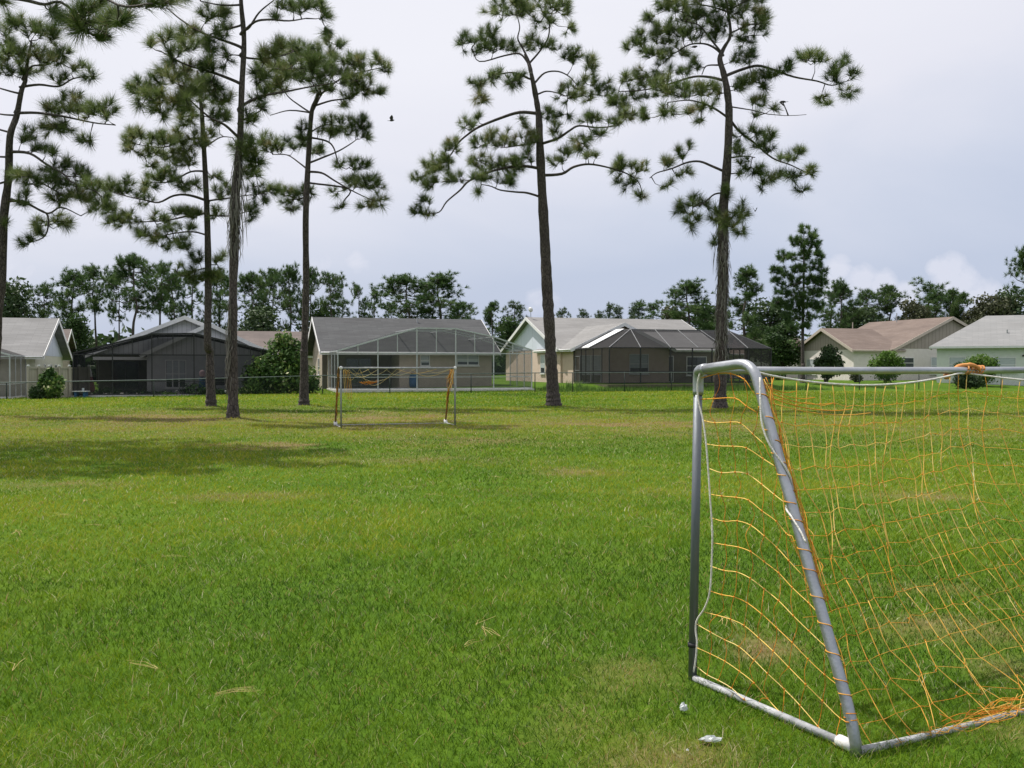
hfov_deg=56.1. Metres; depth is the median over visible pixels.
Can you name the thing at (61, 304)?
pine tree
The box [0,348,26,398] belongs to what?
pool enclosure
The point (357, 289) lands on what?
pine tree
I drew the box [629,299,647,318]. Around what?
pine tree
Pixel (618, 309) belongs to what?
pine tree
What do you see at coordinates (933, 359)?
window
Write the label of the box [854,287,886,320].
pine tree
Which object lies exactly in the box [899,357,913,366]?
window
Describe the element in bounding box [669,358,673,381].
window
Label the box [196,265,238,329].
pine tree
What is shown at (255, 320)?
broadleaf tree
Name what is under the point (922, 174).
sky
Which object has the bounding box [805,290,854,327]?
pine tree
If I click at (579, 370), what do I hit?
door
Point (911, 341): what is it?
house
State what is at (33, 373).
privacy fence
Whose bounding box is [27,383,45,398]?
bush
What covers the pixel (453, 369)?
soccer goal
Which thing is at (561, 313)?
pine tree
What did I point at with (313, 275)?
pine tree
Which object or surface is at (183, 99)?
pine tree
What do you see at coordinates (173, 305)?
pine tree
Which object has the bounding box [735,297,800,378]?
broadleaf tree
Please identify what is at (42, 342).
house
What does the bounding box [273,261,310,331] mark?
pine tree
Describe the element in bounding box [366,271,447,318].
pine tree
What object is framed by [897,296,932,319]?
broadleaf tree
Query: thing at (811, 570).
soccer goal
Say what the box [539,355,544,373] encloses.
window
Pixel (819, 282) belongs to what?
pine tree
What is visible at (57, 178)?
pine tree
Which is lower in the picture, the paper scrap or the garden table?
the paper scrap
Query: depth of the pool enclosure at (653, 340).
68.11 m
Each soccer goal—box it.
[333,366,456,427]
[688,359,1023,756]
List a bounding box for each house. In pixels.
[0,318,71,395]
[63,329,76,366]
[116,316,272,354]
[237,331,312,371]
[308,317,500,388]
[500,317,714,382]
[726,338,800,377]
[796,313,967,379]
[929,315,1023,385]
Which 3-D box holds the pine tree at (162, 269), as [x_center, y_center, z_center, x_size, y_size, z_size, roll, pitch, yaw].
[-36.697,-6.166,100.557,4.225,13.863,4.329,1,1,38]
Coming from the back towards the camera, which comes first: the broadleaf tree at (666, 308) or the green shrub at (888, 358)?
the broadleaf tree at (666, 308)
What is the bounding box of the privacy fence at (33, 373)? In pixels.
[27,364,72,397]
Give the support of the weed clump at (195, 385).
on the lawn at (504, 699)
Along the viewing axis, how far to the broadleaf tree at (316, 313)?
105.11 m
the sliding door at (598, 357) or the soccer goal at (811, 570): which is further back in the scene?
the sliding door at (598, 357)
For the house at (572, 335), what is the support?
on the lawn at (504, 699)
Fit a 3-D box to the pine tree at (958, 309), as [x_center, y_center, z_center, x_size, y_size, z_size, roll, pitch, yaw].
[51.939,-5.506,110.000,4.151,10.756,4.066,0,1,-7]
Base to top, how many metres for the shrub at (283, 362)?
4.263 m
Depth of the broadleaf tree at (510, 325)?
117.00 m
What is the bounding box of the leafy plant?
[243,376,269,393]
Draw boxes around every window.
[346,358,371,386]
[419,355,430,366]
[456,355,479,366]
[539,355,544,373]
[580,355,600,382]
[629,354,649,374]
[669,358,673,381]
[686,356,707,375]
[806,359,815,374]
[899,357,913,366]
[931,357,936,374]
[949,357,965,366]
[993,357,1015,366]
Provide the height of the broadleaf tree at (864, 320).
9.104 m
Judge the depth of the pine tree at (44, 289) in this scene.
97.94 m
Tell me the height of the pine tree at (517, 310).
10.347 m
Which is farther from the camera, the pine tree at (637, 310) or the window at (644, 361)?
the pine tree at (637, 310)
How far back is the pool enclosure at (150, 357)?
56.52 m
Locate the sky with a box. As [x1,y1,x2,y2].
[0,0,1023,343]
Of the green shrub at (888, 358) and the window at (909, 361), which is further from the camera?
the window at (909, 361)
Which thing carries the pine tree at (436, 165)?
on the lawn at (504, 699)
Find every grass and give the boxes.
[537,382,828,391]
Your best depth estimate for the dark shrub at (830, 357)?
73.48 m
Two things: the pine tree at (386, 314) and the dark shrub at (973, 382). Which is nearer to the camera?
the dark shrub at (973, 382)
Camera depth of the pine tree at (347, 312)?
107.72 m
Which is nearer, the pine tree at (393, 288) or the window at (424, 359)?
the window at (424, 359)
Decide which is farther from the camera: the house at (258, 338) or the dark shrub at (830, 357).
the house at (258, 338)
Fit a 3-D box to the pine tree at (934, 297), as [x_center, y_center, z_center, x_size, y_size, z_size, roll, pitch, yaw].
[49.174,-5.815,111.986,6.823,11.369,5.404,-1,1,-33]
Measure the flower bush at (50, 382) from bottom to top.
2.046 m
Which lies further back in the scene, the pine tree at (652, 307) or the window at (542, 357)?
the pine tree at (652, 307)
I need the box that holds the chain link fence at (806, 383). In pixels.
[0,372,1023,398]
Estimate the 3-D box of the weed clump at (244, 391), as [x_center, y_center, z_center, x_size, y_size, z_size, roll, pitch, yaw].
[-15.690,0.368,57.656,1.892,0.815,0.808,0,1,0]
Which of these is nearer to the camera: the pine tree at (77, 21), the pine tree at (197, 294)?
the pine tree at (77, 21)
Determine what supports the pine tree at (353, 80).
on the lawn at (504, 699)
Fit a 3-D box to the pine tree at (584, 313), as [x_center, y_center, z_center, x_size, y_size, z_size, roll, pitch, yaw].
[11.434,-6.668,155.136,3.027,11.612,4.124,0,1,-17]
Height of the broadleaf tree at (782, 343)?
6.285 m
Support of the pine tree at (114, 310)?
on the lawn at (504, 699)
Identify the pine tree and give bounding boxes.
[0,0,193,52]
[0,7,124,361]
[23,280,59,317]
[42,265,103,333]
[79,262,114,346]
[93,251,171,335]
[97,71,286,405]
[99,270,139,340]
[120,0,339,417]
[140,259,181,324]
[156,270,192,320]
[170,270,204,320]
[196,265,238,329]
[220,269,280,313]
[249,25,396,404]
[249,266,295,316]
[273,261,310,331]
[296,266,325,327]
[316,270,348,316]
[326,296,353,316]
[349,281,372,317]
[365,286,382,317]
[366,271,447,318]
[376,299,407,317]
[406,0,651,405]
[408,269,473,318]
[446,299,478,319]
[481,299,506,355]
[496,299,529,321]
[554,307,571,317]
[577,308,591,317]
[594,310,604,317]
[603,302,614,318]
[610,0,865,408]
[610,304,624,318]
[626,304,640,318]
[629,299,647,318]
[637,299,663,318]
[660,277,715,329]
[714,262,770,375]
[768,221,831,382]
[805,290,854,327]
[811,277,875,327]
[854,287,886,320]
[874,283,909,320]
[908,275,951,317]
[918,287,955,317]
[942,287,965,319]
[944,290,973,321]
[1002,246,1023,297]
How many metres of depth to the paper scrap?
4.43 m
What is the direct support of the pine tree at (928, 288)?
on the lawn at (504, 699)
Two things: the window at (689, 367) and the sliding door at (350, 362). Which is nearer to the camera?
the sliding door at (350, 362)
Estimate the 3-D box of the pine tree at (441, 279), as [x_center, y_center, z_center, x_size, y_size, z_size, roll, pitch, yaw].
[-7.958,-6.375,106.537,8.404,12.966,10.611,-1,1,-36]
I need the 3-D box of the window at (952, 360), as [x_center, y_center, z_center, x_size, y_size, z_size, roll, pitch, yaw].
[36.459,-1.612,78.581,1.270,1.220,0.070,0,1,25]
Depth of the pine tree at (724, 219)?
35.93 m
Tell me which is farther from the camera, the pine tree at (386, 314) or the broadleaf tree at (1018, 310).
the pine tree at (386, 314)
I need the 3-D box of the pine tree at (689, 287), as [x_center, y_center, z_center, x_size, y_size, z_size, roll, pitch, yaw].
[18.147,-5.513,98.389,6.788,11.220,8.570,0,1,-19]
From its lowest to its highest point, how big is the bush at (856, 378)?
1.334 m
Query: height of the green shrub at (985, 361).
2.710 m
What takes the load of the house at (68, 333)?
on the lawn at (504, 699)
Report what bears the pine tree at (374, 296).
on the lawn at (504, 699)
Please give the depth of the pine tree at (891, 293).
111.42 m
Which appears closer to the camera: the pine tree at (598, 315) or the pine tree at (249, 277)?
the pine tree at (249, 277)
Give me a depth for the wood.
133.12 m
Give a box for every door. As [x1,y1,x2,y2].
[575,356,580,381]
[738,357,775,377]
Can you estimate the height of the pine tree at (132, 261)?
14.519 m
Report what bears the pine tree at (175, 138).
on the lawn at (504, 699)
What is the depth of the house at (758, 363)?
107.20 m
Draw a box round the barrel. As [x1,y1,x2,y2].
[409,373,415,387]
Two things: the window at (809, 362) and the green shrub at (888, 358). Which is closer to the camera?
the green shrub at (888, 358)
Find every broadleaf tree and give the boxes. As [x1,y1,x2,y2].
[2,275,46,317]
[61,312,96,366]
[237,305,284,330]
[293,305,335,331]
[492,316,519,367]
[660,305,687,322]
[689,298,731,329]
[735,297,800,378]
[757,320,805,376]
[832,304,885,328]
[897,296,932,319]
[959,302,990,323]
[966,291,1019,324]
[991,285,1023,314]
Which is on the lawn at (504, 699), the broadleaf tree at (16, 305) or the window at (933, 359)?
the broadleaf tree at (16, 305)
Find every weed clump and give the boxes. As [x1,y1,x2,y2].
[185,381,205,394]
[204,388,227,394]
[238,385,265,393]
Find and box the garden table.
[72,391,89,397]
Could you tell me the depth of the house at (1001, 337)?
78.31 m
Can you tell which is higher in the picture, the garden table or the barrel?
the barrel
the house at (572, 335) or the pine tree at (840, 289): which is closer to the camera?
the house at (572, 335)
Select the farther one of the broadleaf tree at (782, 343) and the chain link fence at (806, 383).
the broadleaf tree at (782, 343)
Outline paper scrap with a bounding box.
[679,702,687,710]
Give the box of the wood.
[80,325,810,374]
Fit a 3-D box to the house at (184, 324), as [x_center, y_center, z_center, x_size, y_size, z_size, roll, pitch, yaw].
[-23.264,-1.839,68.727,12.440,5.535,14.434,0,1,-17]
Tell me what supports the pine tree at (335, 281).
on the lawn at (504, 699)
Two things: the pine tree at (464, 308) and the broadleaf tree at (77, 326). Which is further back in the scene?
the pine tree at (464, 308)
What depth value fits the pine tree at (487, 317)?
99.75 m
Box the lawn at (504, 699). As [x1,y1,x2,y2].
[0,375,1023,767]
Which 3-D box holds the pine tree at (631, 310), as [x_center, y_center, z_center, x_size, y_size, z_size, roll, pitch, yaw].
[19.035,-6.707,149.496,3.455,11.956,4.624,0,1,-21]
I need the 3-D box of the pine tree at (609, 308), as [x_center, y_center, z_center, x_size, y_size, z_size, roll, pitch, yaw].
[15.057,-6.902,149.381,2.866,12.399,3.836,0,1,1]
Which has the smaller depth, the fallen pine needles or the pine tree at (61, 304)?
the fallen pine needles
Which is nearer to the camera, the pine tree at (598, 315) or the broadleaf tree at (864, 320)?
the broadleaf tree at (864, 320)
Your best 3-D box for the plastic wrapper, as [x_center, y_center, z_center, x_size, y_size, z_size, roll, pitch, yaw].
[0.842,1.502,4.074,0.105,0.023,0.049,0,1,0]
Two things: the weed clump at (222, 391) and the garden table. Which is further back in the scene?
the weed clump at (222, 391)
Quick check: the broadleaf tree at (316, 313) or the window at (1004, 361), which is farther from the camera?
the broadleaf tree at (316, 313)
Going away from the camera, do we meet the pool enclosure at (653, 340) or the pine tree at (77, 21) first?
the pine tree at (77, 21)
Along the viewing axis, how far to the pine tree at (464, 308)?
111.21 m
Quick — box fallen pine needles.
[7,462,1019,695]
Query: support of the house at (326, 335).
on the lawn at (504, 699)
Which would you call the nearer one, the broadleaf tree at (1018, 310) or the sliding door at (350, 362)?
the sliding door at (350, 362)
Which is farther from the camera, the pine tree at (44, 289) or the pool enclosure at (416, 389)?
the pine tree at (44, 289)
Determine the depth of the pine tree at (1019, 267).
69.84 m
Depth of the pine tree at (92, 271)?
101.30 m
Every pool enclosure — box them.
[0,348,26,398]
[71,333,266,396]
[327,327,533,392]
[573,329,771,387]
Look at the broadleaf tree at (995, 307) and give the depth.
105.20 m
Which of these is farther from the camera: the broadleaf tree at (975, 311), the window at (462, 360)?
the broadleaf tree at (975, 311)
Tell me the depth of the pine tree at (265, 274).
103.38 m
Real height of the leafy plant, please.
1.272 m
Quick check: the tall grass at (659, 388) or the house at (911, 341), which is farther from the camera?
the house at (911, 341)
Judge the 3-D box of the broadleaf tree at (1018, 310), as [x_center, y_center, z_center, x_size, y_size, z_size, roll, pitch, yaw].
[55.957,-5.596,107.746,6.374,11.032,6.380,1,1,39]
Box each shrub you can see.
[240,329,321,393]
[812,344,845,381]
[867,350,905,382]
[951,362,983,388]
[961,354,1000,385]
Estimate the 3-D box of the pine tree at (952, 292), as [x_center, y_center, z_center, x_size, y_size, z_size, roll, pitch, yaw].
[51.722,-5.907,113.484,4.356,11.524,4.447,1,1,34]
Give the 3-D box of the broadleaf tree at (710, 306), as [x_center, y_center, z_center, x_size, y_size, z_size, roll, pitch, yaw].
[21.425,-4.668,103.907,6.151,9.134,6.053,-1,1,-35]
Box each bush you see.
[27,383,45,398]
[36,367,66,398]
[848,374,862,381]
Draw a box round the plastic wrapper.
[698,735,721,741]
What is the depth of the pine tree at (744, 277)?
90.07 m
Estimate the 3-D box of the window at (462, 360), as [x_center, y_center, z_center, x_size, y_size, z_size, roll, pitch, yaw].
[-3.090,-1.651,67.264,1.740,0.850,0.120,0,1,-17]

